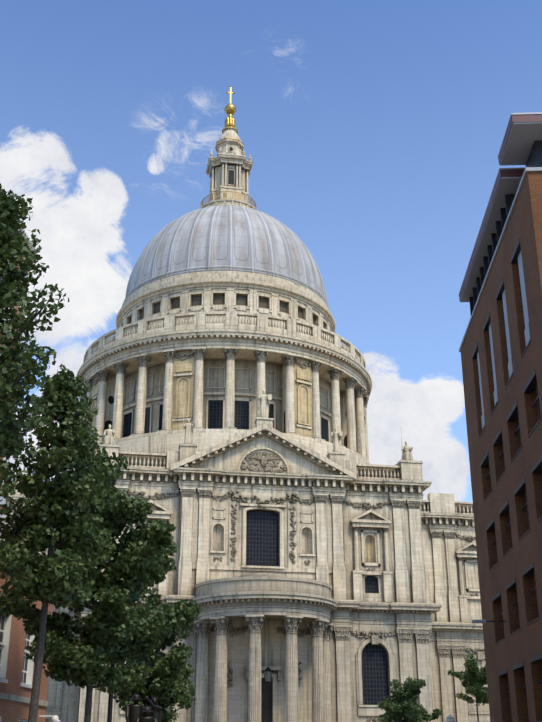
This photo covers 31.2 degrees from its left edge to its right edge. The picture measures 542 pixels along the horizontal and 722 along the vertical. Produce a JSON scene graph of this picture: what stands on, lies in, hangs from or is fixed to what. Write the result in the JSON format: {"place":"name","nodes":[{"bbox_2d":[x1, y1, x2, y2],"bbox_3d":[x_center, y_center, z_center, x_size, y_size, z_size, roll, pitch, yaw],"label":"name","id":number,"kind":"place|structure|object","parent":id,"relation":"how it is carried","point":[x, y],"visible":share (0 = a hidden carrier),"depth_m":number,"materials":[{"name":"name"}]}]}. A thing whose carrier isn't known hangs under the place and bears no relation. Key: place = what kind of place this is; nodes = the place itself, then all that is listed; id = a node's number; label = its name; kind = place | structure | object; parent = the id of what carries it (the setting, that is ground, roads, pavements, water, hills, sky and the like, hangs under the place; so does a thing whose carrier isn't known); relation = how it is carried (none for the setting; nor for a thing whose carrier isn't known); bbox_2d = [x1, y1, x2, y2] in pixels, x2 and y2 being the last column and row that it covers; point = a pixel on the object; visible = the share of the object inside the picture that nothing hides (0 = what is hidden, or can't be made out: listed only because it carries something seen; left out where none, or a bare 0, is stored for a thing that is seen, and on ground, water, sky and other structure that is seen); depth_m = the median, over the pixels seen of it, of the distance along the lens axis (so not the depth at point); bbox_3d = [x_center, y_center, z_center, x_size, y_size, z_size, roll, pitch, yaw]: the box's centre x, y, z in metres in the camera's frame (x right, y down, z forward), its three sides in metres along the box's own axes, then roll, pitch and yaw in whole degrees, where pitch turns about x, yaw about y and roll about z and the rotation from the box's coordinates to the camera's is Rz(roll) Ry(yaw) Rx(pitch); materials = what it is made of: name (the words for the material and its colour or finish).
{"place":"outdoors","nodes":[
{"label":"outdoors","id":0,"kind":"place"},
{"bbox_2d":[0,529,53,721],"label":"brick terrace","id":1,"kind":"structure","parent":0,"point":[16,673],"depth_m":34.33,"materials":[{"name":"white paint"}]},
{"bbox_2d":[51,715,60,721],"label":"street lamp","id":2,"kind":"object","parent":1,"relation":"attached to","point":[55,718],"visible":1,"depth_m":36.46,"materials":[{"name":"white paint"}]},
{"bbox_2d":[0,0,541,501],"label":"sky","id":3,"kind":"structure","parent":0,"point":[373,131],"materials":[{"name":"blue"}]},
{"bbox_2d":[459,112,541,721],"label":"office block","id":4,"kind":"structure","parent":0,"point":[500,349],"depth_m":43.21,"materials":[{"name":"red brick"}]},
{"label":"ground","id":5,"kind":"structure","parent":0,"visible":0},
{"bbox_2d":[0,222,35,539],"bbox_3d":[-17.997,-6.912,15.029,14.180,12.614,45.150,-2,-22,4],"label":"tree","id":6,"kind":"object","parent":5,"relation":"on","point":[3,501],"depth_m":35.43,"materials":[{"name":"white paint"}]},
{"bbox_2d":[0,183,69,514],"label":"ginkgo tree","id":7,"kind":"object","parent":5,"relation":"on","point":[18,375],"visible":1,"depth_m":22.01,"materials":[{"name":"green plant"}]},
{"bbox_2d":[0,363,123,721],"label":"ginkgo tree","id":8,"kind":"object","parent":5,"relation":"on","point":[37,530],"visible":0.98,"depth_m":26.61,"materials":[{"name":"green plant"}]},
{"bbox_2d":[0,446,200,721],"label":"tree","id":9,"kind":"object","parent":5,"relation":"on","point":[134,567],"visible":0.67,"depth_m":30.53,"materials":[{"name":"green plant"}]},
{"bbox_2d":[107,573,114,721],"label":"street lamp post","id":10,"kind":"object","parent":5,"relation":"on","point":[110,708],"depth_m":30.53,"materials":[{"name":"black metal"}]},
{"bbox_2d":[125,693,161,721],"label":"firefighters memorial","id":11,"kind":"object","parent":5,"relation":"on","point":[151,712],"visible":1,"depth_m":34.87,"materials":[{"name":"brown metal"}]},
{"bbox_2d":[96,588,195,721],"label":"ginkgo tree","id":12,"kind":"object","parent":5,"relation":"on","point":[166,683],"visible":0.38,"depth_m":39.19,"materials":[{"name":"green plant"}]},
{"bbox_2d":[1,451,489,721],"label":"cathedral","id":13,"kind":"structure","parent":5,"relation":"on","point":[451,574],"depth_m":123.38,"materials":[{"name":"stone"}]},
{"bbox_2d":[69,271,371,475],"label":"drum stone","id":14,"kind":"object","parent":13,"relation":"on","point":[246,314],"visible":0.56,"depth_m":134.12,"materials":[{"name":"beige stone"}]},
{"bbox_2d":[79,347,368,460],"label":"colonnade","id":15,"kind":"object","parent":14,"relation":"on","point":[301,415],"visible":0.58,"depth_m":130.58,"materials":[{"name":"stone"}]},
{"bbox_2d":[122,205,329,309],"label":"dome","id":16,"kind":"structure","parent":14,"relation":"on","point":[228,238],"depth_m":144.41,"materials":[{"name":"grey metal"}]},
{"bbox_2d":[199,128,257,210],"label":"stone lantern","id":17,"kind":"object","parent":16,"relation":"on","point":[229,166],"visible":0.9,"depth_m":162.16,"materials":[{"name":"beige stone"}]},
{"bbox_2d":[200,191,255,207],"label":"balcony railing","id":18,"kind":"object","parent":17,"relation":"on","point":[224,196],"visible":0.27,"depth_m":158.44,"materials":[{"name":"beige stone"}]},
{"bbox_2d":[215,86,243,147],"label":"cross finial","id":19,"kind":"object","parent":17,"relation":"on","point":[230,111],"visible":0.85,"depth_m":168.52,"materials":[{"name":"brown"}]},
{"bbox_2d":[74,417,441,721],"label":"transept facade","id":20,"kind":"structure","parent":5,"relation":"on","point":[267,495],"depth_m":106.98,"materials":[{"name":"stone"}]},
{"bbox_2d":[103,390,413,460],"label":"statues","id":21,"kind":"object","parent":20,"relation":"attached to","point":[188,427],"visible":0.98,"depth_m":112.17,"materials":[{"name":"stone"}]},
{"bbox_2d":[190,573,337,721],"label":"portico","id":22,"kind":"structure","parent":20,"relation":"attached to","point":[255,600],"depth_m":97.58,"materials":[{"name":"stone"}]},
{"bbox_2d":[264,667,271,683],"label":"hanging lantern","id":23,"kind":"object","parent":22,"relation":"hanging from","point":[268,674],"visible":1,"depth_m":98.02,"materials":[{"name":"grey glass"}]},
{"bbox_2d":[377,676,442,721],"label":"tree","id":24,"kind":"object","parent":5,"relation":"on","point":[405,705],"visible":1,"depth_m":88.92,"materials":[{"name":"green plant"}]},
{"bbox_2d":[445,714,455,721],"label":"street lamp","id":25,"kind":"object","parent":5,"relation":"on","point":[450,717],"visible":1,"depth_m":55.07,"materials":[{"name":"grey metal"}]},
{"bbox_2d":[448,653,488,721],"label":"tree","id":26,"kind":"object","parent":5,"relation":"on","point":[474,681],"visible":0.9,"depth_m":112.28,"materials":[{"name":"green plant"}]}
]}

